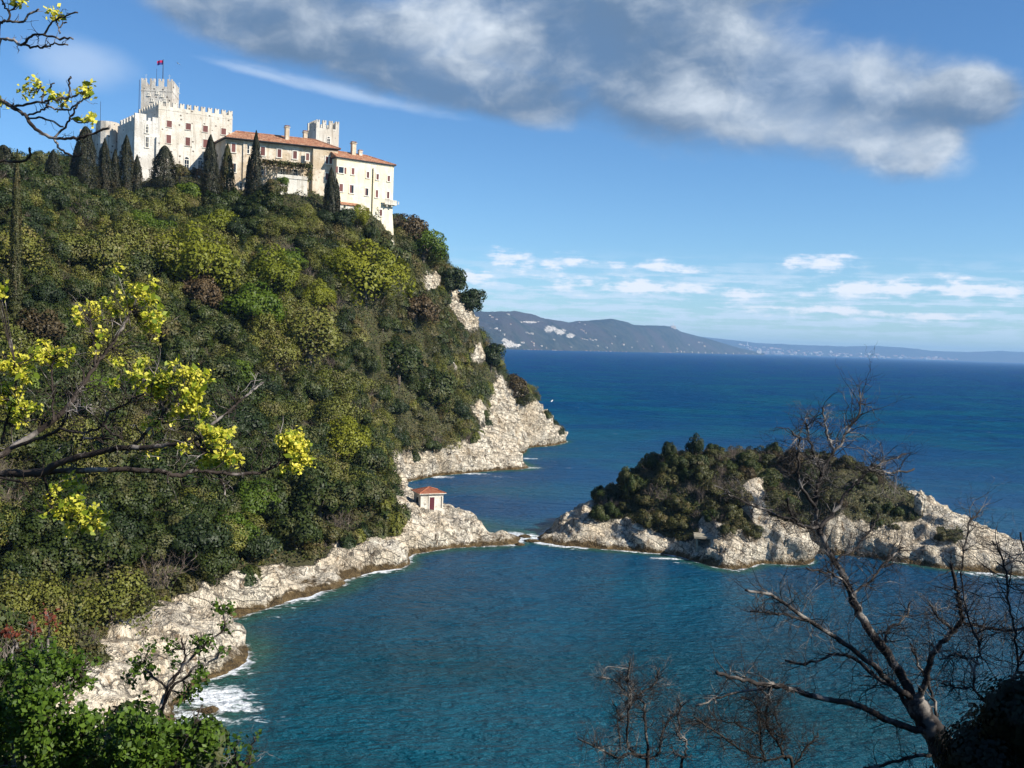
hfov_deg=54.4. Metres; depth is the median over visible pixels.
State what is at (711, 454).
bush
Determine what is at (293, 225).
broadleaf tree
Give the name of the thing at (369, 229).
bush
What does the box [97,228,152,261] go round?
broadleaf tree
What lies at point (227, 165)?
cypress
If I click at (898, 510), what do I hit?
green shrub
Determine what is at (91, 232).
evergreen oak
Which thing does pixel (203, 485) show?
evergreen oak
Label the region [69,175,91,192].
evergreen oak
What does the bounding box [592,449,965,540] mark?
islet scrub
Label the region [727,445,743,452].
bush
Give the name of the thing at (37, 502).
evergreen oak
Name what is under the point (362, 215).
broadleaf tree
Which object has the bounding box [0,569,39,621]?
broadleaf tree
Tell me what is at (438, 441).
bare shrub
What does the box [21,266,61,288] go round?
evergreen oak
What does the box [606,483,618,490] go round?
green shrub
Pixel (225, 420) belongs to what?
evergreen oak
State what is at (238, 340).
evergreen oak
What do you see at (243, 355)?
evergreen oak
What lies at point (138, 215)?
broadleaf tree
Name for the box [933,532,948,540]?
bush
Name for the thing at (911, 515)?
green shrub
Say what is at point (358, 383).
evergreen oak
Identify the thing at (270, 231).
broadleaf tree
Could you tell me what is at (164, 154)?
cypress
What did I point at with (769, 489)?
bush
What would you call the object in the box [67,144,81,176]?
cypress
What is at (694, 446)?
broadleaf tree
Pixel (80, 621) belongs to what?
evergreen oak
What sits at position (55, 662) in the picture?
leafy bush
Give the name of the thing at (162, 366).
evergreen oak
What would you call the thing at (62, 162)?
evergreen oak
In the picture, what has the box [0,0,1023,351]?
sky
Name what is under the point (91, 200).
evergreen oak
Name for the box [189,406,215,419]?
evergreen oak
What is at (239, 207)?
bush
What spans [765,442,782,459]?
green shrub
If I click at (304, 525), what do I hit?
broadleaf tree
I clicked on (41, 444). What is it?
evergreen oak
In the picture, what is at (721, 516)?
bare shrub
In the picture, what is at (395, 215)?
evergreen oak
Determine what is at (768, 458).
bush
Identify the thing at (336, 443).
broadleaf tree
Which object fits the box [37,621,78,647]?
bush
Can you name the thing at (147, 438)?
bush
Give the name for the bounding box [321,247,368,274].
broadleaf tree
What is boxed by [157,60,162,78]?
flagpole
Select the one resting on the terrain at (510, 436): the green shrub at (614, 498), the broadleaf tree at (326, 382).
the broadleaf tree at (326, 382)
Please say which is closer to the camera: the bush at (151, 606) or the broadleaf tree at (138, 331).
the bush at (151, 606)
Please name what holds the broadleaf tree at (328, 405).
on the terrain at (510, 436)
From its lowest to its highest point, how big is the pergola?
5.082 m
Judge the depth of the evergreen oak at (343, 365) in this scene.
222.56 m
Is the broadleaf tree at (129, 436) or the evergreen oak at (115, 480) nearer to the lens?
the evergreen oak at (115, 480)
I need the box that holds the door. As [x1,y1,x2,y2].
[428,496,434,509]
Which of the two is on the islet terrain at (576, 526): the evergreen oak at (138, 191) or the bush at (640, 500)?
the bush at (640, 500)
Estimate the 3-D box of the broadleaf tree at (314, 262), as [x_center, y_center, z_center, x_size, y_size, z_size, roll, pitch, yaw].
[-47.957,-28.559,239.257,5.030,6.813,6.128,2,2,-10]
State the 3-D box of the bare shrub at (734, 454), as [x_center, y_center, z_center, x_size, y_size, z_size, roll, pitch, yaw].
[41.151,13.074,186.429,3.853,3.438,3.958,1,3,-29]
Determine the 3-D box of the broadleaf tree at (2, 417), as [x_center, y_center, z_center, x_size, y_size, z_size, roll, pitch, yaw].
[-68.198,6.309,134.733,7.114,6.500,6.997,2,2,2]
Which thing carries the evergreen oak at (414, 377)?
on the terrain at (510, 436)
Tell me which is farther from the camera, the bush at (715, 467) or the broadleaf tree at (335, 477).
the bush at (715, 467)
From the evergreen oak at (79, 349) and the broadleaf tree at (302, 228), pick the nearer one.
the evergreen oak at (79, 349)
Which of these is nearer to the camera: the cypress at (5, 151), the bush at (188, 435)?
the bush at (188, 435)
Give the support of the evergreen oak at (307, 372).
on the terrain at (510, 436)
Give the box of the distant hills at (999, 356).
[703,337,1023,362]
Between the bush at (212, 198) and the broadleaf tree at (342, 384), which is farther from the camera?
the bush at (212, 198)
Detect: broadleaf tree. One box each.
[0,177,12,190]
[0,223,48,280]
[0,318,38,358]
[0,407,30,436]
[0,497,24,521]
[0,509,14,545]
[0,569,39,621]
[1,606,77,660]
[2,569,91,626]
[3,368,60,395]
[4,574,64,606]
[9,148,34,163]
[19,337,65,365]
[25,188,44,206]
[35,406,103,450]
[40,206,59,227]
[40,229,106,266]
[41,262,62,286]
[47,149,71,156]
[53,445,120,491]
[64,314,92,344]
[65,372,116,404]
[68,565,157,636]
[69,264,103,286]
[70,224,136,280]
[81,344,120,371]
[89,321,133,350]
[90,298,135,324]
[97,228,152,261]
[102,342,154,371]
[108,298,172,329]
[109,210,153,239]
[110,187,144,206]
[113,320,148,338]
[115,412,157,436]
[115,422,145,459]
[119,226,187,274]
[127,208,157,228]
[132,196,162,217]
[133,274,167,291]
[139,215,176,234]
[142,225,171,247]
[147,197,173,217]
[150,220,242,293]
[150,229,193,277]
[150,277,170,301]
[160,186,188,212]
[160,224,182,236]
[161,210,192,223]
[168,282,196,302]
[171,220,185,230]
[175,216,219,241]
[177,225,193,239]
[178,485,217,505]
[181,193,201,210]
[182,493,224,522]
[195,208,246,240]
[196,224,238,246]
[203,517,249,558]
[208,510,259,541]
[216,260,258,297]
[217,280,287,326]
[221,359,257,382]
[231,477,281,517]
[240,511,268,535]
[242,308,286,345]
[245,326,267,349]
[247,243,301,295]
[254,218,280,240]
[255,396,292,416]
[259,329,301,370]
[263,506,323,551]
[265,214,293,233]
[269,420,291,435]
[271,318,300,346]
[272,278,301,289]
[272,306,347,372]
[273,292,312,322]
[275,217,299,236]
[277,247,308,268]
[282,447,323,470]
[284,396,314,421]
[285,470,358,519]
[289,202,316,221]
[289,213,311,235]
[291,298,314,319]
[295,271,316,287]
[299,239,330,261]
[299,394,365,426]
[301,278,337,309]
[301,461,339,478]
[303,215,325,232]
[304,252,320,270]
[311,316,336,331]
[311,363,363,395]
[313,247,334,261]
[317,451,349,479]
[320,414,372,463]
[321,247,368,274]
[324,463,348,486]
[327,238,415,310]
[330,208,356,232]
[331,375,354,391]
[332,386,359,402]
[334,228,359,244]
[339,466,382,481]
[348,476,391,507]
[349,203,370,227]
[358,375,379,393]
[360,407,381,432]
[369,355,381,375]
[370,436,397,472]
[377,238,412,270]
[377,407,395,431]
[378,387,395,404]
[380,339,423,389]
[381,287,395,300]
[384,430,394,440]
[392,437,402,456]
[402,229,448,264]
[417,369,456,411]
[425,252,444,267]
[432,352,449,366]
[433,359,447,373]
[440,267,467,294]
[448,367,465,387]
[452,418,472,438]
[454,388,472,404]
[457,288,487,312]
[483,343,505,371]
[492,355,505,369]
[527,383,538,390]
[618,466,639,501]
[660,441,677,460]
[685,433,704,455]
[782,446,802,474]
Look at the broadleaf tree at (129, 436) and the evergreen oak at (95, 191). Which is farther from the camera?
the evergreen oak at (95, 191)
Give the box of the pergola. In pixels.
[261,158,314,181]
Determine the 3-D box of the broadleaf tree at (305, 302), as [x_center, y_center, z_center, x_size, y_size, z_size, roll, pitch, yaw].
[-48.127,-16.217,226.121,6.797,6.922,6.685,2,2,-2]
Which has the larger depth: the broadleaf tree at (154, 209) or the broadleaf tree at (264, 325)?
the broadleaf tree at (154, 209)
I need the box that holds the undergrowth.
[0,154,565,657]
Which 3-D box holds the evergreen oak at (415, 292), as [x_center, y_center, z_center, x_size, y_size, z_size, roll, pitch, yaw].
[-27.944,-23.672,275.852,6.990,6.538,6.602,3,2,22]
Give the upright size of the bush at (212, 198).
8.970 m
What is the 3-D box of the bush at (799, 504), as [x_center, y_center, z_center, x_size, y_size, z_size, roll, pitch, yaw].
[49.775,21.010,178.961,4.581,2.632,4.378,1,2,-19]
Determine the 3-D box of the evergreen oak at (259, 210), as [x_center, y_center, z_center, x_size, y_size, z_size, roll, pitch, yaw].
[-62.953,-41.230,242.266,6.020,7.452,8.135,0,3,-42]
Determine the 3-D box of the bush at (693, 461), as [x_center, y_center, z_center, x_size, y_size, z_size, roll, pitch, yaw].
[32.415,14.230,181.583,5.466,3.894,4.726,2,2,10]
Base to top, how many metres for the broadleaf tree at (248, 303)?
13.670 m
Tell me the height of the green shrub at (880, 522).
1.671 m
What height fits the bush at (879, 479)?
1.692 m
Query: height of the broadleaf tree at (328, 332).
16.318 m
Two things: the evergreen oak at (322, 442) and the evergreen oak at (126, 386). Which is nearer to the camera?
the evergreen oak at (126, 386)
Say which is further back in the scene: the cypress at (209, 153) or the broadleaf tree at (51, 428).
the cypress at (209, 153)
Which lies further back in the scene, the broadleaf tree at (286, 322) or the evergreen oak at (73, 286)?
the broadleaf tree at (286, 322)
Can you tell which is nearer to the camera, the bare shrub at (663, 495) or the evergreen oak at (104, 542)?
the evergreen oak at (104, 542)
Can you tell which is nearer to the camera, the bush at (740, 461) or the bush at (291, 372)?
the bush at (740, 461)
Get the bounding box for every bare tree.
[561,639,701,767]
[661,679,703,767]
[664,659,836,767]
[685,348,1023,767]
[913,474,1023,714]
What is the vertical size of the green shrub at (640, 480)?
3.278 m
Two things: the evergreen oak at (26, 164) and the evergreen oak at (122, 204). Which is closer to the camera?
the evergreen oak at (26, 164)
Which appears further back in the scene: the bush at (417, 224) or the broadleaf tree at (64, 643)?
the bush at (417, 224)
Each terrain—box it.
[0,176,567,736]
[537,458,1023,575]
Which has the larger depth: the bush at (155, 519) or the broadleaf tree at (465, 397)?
the broadleaf tree at (465, 397)
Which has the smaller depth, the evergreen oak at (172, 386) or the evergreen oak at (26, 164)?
the evergreen oak at (172, 386)
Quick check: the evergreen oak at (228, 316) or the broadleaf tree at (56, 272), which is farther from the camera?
the evergreen oak at (228, 316)
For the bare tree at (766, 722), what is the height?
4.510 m
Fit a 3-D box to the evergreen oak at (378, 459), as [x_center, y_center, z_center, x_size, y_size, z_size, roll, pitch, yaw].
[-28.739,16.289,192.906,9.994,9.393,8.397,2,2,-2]
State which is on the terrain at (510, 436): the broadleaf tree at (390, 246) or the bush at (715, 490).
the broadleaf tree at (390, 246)
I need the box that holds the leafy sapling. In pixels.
[120,596,239,720]
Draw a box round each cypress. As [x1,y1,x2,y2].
[0,145,13,185]
[7,149,24,315]
[44,149,63,177]
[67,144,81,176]
[68,126,101,192]
[96,138,115,195]
[107,149,121,197]
[115,134,138,193]
[128,154,144,193]
[147,145,181,188]
[198,134,220,196]
[219,143,235,194]
[243,156,253,199]
[246,130,262,197]
[322,167,339,222]
[332,178,340,223]
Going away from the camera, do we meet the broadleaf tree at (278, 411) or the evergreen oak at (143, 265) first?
the broadleaf tree at (278, 411)
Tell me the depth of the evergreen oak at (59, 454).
128.98 m
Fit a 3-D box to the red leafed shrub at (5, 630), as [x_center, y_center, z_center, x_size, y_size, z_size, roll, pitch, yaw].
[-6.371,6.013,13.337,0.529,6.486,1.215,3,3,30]
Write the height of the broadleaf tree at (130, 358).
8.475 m
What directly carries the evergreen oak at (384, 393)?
on the terrain at (510, 436)
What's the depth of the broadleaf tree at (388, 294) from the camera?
258.00 m
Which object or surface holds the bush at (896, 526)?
on the islet terrain at (576, 526)
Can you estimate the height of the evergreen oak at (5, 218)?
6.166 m
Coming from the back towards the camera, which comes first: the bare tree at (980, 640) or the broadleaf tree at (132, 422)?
the broadleaf tree at (132, 422)
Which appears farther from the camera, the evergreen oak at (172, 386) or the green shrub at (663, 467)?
the green shrub at (663, 467)
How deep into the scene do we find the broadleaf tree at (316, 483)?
154.59 m
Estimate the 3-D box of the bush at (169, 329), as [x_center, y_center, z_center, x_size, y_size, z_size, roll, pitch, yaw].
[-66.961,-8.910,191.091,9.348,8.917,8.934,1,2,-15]
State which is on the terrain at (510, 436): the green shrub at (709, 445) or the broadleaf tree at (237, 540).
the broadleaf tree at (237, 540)
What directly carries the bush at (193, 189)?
on the terrain at (510, 436)
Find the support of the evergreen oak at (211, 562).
on the terrain at (510, 436)
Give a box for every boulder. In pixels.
[518,534,530,537]
[524,539,539,542]
[914,490,926,515]
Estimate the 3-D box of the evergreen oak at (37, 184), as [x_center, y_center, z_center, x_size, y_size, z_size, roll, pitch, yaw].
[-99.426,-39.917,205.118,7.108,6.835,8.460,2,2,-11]
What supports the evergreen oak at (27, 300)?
on the terrain at (510, 436)
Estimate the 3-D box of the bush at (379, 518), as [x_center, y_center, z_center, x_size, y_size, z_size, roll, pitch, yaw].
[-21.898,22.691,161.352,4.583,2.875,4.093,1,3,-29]
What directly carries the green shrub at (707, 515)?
on the islet terrain at (576, 526)
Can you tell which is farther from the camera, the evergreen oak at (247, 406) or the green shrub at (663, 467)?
the green shrub at (663, 467)
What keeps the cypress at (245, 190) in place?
on the terrain at (510, 436)
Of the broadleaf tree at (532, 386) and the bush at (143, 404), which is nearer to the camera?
the bush at (143, 404)
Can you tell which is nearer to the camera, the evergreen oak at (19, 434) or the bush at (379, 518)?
the evergreen oak at (19, 434)
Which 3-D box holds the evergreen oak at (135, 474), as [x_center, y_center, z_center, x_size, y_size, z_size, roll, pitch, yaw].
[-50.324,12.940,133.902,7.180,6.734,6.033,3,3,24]
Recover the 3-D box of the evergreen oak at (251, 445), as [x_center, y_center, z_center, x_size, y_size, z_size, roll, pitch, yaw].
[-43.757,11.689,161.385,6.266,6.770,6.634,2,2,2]
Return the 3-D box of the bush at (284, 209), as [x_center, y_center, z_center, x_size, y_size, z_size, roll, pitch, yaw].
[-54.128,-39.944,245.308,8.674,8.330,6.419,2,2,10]
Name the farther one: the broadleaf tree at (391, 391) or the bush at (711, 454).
the broadleaf tree at (391, 391)
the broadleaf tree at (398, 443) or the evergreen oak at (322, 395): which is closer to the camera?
the evergreen oak at (322, 395)
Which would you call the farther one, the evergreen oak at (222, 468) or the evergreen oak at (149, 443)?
the evergreen oak at (222, 468)
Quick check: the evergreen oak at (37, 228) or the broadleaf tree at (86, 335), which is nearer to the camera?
the broadleaf tree at (86, 335)
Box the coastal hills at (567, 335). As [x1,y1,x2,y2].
[474,311,764,354]
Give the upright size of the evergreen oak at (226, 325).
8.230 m
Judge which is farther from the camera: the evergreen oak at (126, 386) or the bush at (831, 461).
the bush at (831, 461)
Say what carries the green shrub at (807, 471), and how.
on the islet terrain at (576, 526)
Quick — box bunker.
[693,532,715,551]
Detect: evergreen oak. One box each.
[0,157,30,178]
[0,183,24,204]
[0,191,11,208]
[0,194,26,215]
[0,211,26,231]
[0,224,13,237]
[0,293,36,308]
[0,340,8,356]
[0,371,33,394]
[0,384,45,419]
[0,420,43,461]
[0,423,10,438]
[0,505,41,551]
[0,545,63,582]
[0,561,44,588]
[0,597,15,644]
[0,639,19,681]
[1,610,34,650]
[2,637,68,687]
[3,388,76,434]
[6,242,32,259]
[6,356,40,374]
[10,525,104,589]
[11,479,65,514]
[12,179,42,203]
[13,155,30,171]
[15,151,35,162]
[15,430,61,461]
[15,505,81,548]
[20,175,47,191]
[20,184,33,208]
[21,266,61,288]
[22,215,45,237]
[23,300,56,314]
[24,204,50,225]
[24,441,87,482]
[26,388,64,416]
[27,279,65,306]
[28,150,47,165]
[29,167,52,190]
[29,204,54,226]
[29,594,95,632]
[31,168,67,193]
[31,362,84,397]
[32,192,57,214]
[36,316,84,347]
[37,483,114,525]
[39,224,64,241]
[40,235,71,265]
[41,186,70,210]
[41,300,74,326]
[44,164,70,172]
[44,172,72,184]
[47,214,76,232]
[49,159,69,166]
[53,183,81,204]
[56,357,101,380]
[57,155,68,161]
[59,276,94,302]
[59,415,112,447]
[60,515,115,552]
[63,343,89,368]
[64,182,80,193]
[64,384,129,421]
[65,303,89,323]
[66,246,103,268]
[66,520,138,581]
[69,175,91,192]
[70,203,100,226]
[71,193,103,213]
[72,185,89,193]
[77,285,97,301]
[80,428,136,478]
[82,486,119,515]
[82,699,229,767]
[83,229,108,246]
[85,188,113,199]
[88,472,135,494]
[89,286,123,304]
[94,195,116,220]
[94,256,118,270]
[94,267,129,298]
[96,359,119,380]
[107,481,161,519]
[108,211,127,224]
[109,511,148,546]
[110,197,133,216]
[110,376,143,401]
[113,339,159,365]
[115,326,147,342]
[115,365,142,388]
[115,457,152,480]
[116,281,147,306]
[118,248,161,284]
[118,522,176,562]
[122,203,143,213]
[125,187,156,202]
[126,468,176,508]
[127,448,196,490]
[138,300,177,319]
[140,441,179,459]
[142,186,177,211]
[143,359,180,392]
[146,369,180,393]
[147,507,199,556]
[150,513,233,563]
[155,272,174,291]
[156,215,180,226]
[159,334,203,367]
[161,291,190,311]
[164,496,211,529]
[165,337,197,348]
[168,377,216,403]
[169,439,208,473]
[172,467,217,493]
[175,473,230,512]
[180,415,214,435]
[181,322,214,351]
[187,205,212,221]
[188,299,223,322]
[188,355,242,379]
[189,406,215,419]
[190,537,238,586]
[192,312,240,344]
[192,424,240,454]
[192,473,221,486]
[197,378,227,402]
[198,390,233,411]
[201,408,238,436]
[203,203,233,216]
[206,294,231,309]
[207,464,244,488]
[212,405,237,421]
[215,253,247,272]
[215,375,265,408]
[216,216,253,239]
[217,400,264,417]
[218,273,249,295]
[220,320,241,335]
[222,311,240,323]
[222,450,253,477]
[222,469,262,492]
[223,405,269,437]
[225,323,259,349]
[225,491,243,512]
[226,344,260,369]
[228,435,259,464]
[228,527,280,562]
[237,342,264,363]
[238,200,268,218]
[238,425,281,451]
[240,427,273,450]
[242,215,267,234]
[243,442,283,480]
[246,372,281,395]
[250,477,295,520]
[251,389,285,414]
[266,412,316,439]
[273,390,296,412]
[273,433,317,455]
[280,457,331,488]
[282,383,308,410]
[284,482,324,512]
[287,233,317,250]
[291,372,322,398]
[295,365,319,381]
[301,408,331,425]
[305,421,332,445]
[305,441,330,459]
[306,385,334,401]
[309,434,320,444]
[313,440,334,464]
[320,485,344,511]
[322,352,349,371]
[329,350,352,368]
[332,398,362,421]
[338,481,365,511]
[340,444,388,474]
[342,466,369,481]
[343,339,375,368]
[345,389,368,408]
[347,374,362,391]
[350,444,388,471]
[350,464,376,480]
[356,411,373,424]
[359,391,370,409]
[362,352,381,373]
[366,433,386,449]
[368,278,390,298]
[372,380,391,401]
[376,315,395,333]
[377,436,390,446]
[380,423,388,435]
[380,435,394,451]
[389,398,409,414]
[391,425,405,443]
[392,213,408,223]
[397,429,410,447]
[401,363,418,382]
[405,287,419,302]
[422,435,441,451]
[448,400,469,417]
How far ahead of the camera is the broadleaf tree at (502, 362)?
334.88 m
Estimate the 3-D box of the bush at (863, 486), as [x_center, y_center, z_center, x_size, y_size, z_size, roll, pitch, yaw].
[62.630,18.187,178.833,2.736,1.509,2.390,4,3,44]
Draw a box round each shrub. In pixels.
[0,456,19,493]
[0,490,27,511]
[0,599,73,757]
[0,628,56,694]
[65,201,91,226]
[76,625,106,642]
[128,544,198,590]
[278,352,303,371]
[302,262,318,276]
[322,355,334,368]
[324,508,356,530]
[332,292,348,307]
[365,381,379,399]
[432,435,444,452]
[458,432,474,442]
[587,505,609,522]
[590,485,606,499]
[596,490,606,501]
[601,501,619,520]
[604,494,622,504]
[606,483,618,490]
[629,467,644,473]
[635,457,650,468]
[635,476,651,491]
[642,451,664,469]
[642,478,664,497]
[654,489,671,504]
[656,462,676,473]
[664,451,688,470]
[677,481,698,494]
[678,467,694,481]
[687,454,709,466]
[691,485,707,503]
[700,508,721,521]
[704,443,724,451]
[712,513,725,524]
[713,478,727,489]
[717,466,727,480]
[722,460,737,469]
[728,447,737,458]
[736,449,758,462]
[739,458,761,474]
[756,468,782,487]
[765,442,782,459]
[776,468,792,478]
[784,495,798,504]
[799,464,819,481]
[802,448,816,457]
[866,473,877,484]
[867,503,881,516]
[871,518,884,526]
[881,502,893,510]
[891,506,904,515]
[906,513,914,519]
[949,537,960,543]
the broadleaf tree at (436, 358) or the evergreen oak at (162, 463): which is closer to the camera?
the evergreen oak at (162, 463)
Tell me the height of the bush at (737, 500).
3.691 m
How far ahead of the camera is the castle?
264.21 m
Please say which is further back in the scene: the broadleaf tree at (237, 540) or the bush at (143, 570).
the broadleaf tree at (237, 540)
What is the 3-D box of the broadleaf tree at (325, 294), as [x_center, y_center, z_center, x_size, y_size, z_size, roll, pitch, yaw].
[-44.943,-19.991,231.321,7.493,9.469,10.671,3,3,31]
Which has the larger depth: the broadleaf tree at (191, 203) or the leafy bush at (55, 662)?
the broadleaf tree at (191, 203)
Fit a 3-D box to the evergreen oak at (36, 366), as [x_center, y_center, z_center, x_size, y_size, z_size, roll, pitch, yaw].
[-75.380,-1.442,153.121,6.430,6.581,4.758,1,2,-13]
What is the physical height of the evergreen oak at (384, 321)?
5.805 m
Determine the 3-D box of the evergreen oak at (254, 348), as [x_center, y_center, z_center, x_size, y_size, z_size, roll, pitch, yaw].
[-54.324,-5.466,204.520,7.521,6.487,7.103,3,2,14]
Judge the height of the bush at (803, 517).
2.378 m
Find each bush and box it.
[0,309,11,323]
[0,626,111,761]
[0,658,110,767]
[4,461,37,478]
[8,305,27,318]
[12,308,66,343]
[14,478,42,498]
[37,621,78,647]
[48,267,70,279]
[68,643,113,668]
[84,322,103,335]
[85,624,107,638]
[93,700,224,767]
[108,411,129,425]
[119,560,157,579]
[120,401,143,418]
[128,596,164,614]
[133,398,159,414]
[136,436,156,443]
[137,395,167,404]
[138,514,165,524]
[139,316,188,342]
[143,416,169,434]
[147,589,173,600]
[160,421,183,433]
[169,394,183,403]
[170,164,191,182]
[170,430,198,446]
[175,182,200,198]
[175,274,223,307]
[190,167,201,180]
[197,190,227,209]
[197,723,281,767]
[220,187,243,209]
[230,196,253,217]
[244,188,283,210]
[256,178,287,197]
[275,205,308,221]
[276,177,288,189]
[282,367,305,379]
[314,209,334,224]
[322,525,347,542]
[339,508,361,522]
[361,221,379,238]
[368,515,390,530]
[382,230,395,241]
[393,213,428,240]
[405,292,440,327]
[506,373,529,396]
[513,391,535,406]
[594,485,615,502]
[618,502,631,511]
[631,509,658,528]
[634,494,654,506]
[650,509,667,526]
[652,473,678,486]
[663,495,680,507]
[665,513,687,529]
[672,501,694,513]
[675,452,704,467]
[678,450,693,455]
[689,464,713,481]
[697,482,722,497]
[701,499,721,510]
[703,449,717,458]
[704,458,715,465]
[705,449,722,458]
[710,462,724,472]
[713,447,730,457]
[713,457,733,469]
[715,503,742,520]
[717,524,736,535]
[722,469,744,479]
[723,487,753,504]
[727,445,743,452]
[727,516,751,532]
[733,457,745,467]
[737,466,756,478]
[743,524,763,538]
[746,445,765,454]
[757,453,777,466]
[761,489,785,501]
[764,486,775,494]
[769,450,784,461]
[770,489,784,499]
[779,503,794,511]
[788,493,802,507]
[796,511,810,524]
[803,482,815,493]
[812,486,837,503]
[822,452,837,465]
[832,499,848,507]
[834,454,855,469]
[851,505,860,511]
[852,461,865,469]
[857,481,868,488]
[861,475,871,483]
[877,475,884,484]
[888,523,900,529]
[921,702,1023,767]
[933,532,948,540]
[967,669,1023,767]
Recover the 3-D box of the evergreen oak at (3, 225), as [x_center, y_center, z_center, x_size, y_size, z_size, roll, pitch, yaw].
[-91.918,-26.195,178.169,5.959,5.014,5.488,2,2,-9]
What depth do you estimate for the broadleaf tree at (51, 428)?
135.73 m
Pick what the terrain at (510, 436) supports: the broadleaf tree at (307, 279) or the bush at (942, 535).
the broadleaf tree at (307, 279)
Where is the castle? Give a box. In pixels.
[80,78,398,242]
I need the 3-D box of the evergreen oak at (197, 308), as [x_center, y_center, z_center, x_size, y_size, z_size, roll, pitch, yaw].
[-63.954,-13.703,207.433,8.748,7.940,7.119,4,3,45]
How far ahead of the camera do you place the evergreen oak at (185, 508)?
127.14 m
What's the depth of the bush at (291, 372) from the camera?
208.39 m
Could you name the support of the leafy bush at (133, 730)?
on the terrain at (510, 436)
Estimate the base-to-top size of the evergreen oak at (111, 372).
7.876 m
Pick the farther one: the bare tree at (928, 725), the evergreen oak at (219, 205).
the evergreen oak at (219, 205)
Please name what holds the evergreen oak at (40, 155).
on the terrain at (510, 436)
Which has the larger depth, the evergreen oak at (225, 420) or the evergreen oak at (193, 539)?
the evergreen oak at (225, 420)
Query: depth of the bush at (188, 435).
154.82 m
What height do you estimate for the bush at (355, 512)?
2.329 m
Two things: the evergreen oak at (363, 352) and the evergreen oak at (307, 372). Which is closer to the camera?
the evergreen oak at (307, 372)
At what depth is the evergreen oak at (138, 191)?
240.18 m
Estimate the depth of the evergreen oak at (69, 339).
168.52 m
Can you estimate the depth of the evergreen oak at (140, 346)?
175.17 m
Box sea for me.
[172,349,1023,767]
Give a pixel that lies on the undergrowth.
(248, 248)
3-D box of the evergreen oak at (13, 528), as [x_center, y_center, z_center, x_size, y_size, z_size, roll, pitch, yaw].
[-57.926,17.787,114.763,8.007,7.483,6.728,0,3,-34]
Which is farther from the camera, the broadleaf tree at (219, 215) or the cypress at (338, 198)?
the cypress at (338, 198)
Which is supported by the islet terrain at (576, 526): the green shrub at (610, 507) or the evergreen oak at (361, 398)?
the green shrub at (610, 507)
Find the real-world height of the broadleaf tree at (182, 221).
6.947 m
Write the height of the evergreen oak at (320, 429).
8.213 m
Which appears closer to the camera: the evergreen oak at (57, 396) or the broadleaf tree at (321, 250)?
the evergreen oak at (57, 396)
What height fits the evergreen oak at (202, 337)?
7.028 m
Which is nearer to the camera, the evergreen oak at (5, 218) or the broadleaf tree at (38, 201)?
the evergreen oak at (5, 218)
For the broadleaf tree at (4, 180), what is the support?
on the terrain at (510, 436)
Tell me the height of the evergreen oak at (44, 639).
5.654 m
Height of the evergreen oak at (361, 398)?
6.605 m
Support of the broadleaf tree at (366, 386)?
on the terrain at (510, 436)
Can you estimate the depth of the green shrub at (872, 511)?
176.14 m
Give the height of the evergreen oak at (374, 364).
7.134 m
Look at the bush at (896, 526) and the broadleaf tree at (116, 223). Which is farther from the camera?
the broadleaf tree at (116, 223)
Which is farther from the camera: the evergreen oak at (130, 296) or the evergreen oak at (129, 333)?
the evergreen oak at (130, 296)
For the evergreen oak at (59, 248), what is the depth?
187.59 m
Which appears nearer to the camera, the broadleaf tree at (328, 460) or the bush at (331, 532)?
the bush at (331, 532)
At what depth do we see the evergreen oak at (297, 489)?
154.10 m
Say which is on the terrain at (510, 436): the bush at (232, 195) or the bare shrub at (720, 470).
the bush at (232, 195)
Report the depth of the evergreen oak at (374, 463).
198.18 m
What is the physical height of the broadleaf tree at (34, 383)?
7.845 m
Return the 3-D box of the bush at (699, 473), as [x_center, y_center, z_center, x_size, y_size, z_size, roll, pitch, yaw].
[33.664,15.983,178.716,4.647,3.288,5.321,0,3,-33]
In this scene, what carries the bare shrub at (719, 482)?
on the islet terrain at (576, 526)
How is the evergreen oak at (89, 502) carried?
on the terrain at (510, 436)
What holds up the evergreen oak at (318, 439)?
on the terrain at (510, 436)
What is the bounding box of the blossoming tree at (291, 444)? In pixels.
[0,0,316,537]
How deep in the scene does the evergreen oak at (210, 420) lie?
157.31 m
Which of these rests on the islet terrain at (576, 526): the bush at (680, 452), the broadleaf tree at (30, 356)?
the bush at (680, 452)
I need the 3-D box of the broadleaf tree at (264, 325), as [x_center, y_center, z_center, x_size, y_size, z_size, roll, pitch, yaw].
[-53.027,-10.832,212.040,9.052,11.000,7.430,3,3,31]
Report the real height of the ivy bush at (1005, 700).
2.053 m
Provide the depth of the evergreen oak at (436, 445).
257.71 m
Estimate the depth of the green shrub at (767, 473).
178.96 m
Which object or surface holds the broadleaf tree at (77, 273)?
on the terrain at (510, 436)
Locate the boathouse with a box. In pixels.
[411,486,446,514]
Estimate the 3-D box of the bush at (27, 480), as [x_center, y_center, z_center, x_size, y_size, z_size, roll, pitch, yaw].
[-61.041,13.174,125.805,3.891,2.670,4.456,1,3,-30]
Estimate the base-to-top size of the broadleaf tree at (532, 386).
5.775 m
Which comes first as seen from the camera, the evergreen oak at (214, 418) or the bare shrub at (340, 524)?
the bare shrub at (340, 524)
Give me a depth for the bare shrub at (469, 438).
274.93 m
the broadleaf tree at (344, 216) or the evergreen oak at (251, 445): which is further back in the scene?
the broadleaf tree at (344, 216)
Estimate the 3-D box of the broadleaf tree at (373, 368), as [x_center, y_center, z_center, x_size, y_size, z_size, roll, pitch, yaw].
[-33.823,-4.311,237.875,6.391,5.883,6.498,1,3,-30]
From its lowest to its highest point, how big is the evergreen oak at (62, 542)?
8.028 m
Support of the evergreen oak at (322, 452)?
on the terrain at (510, 436)

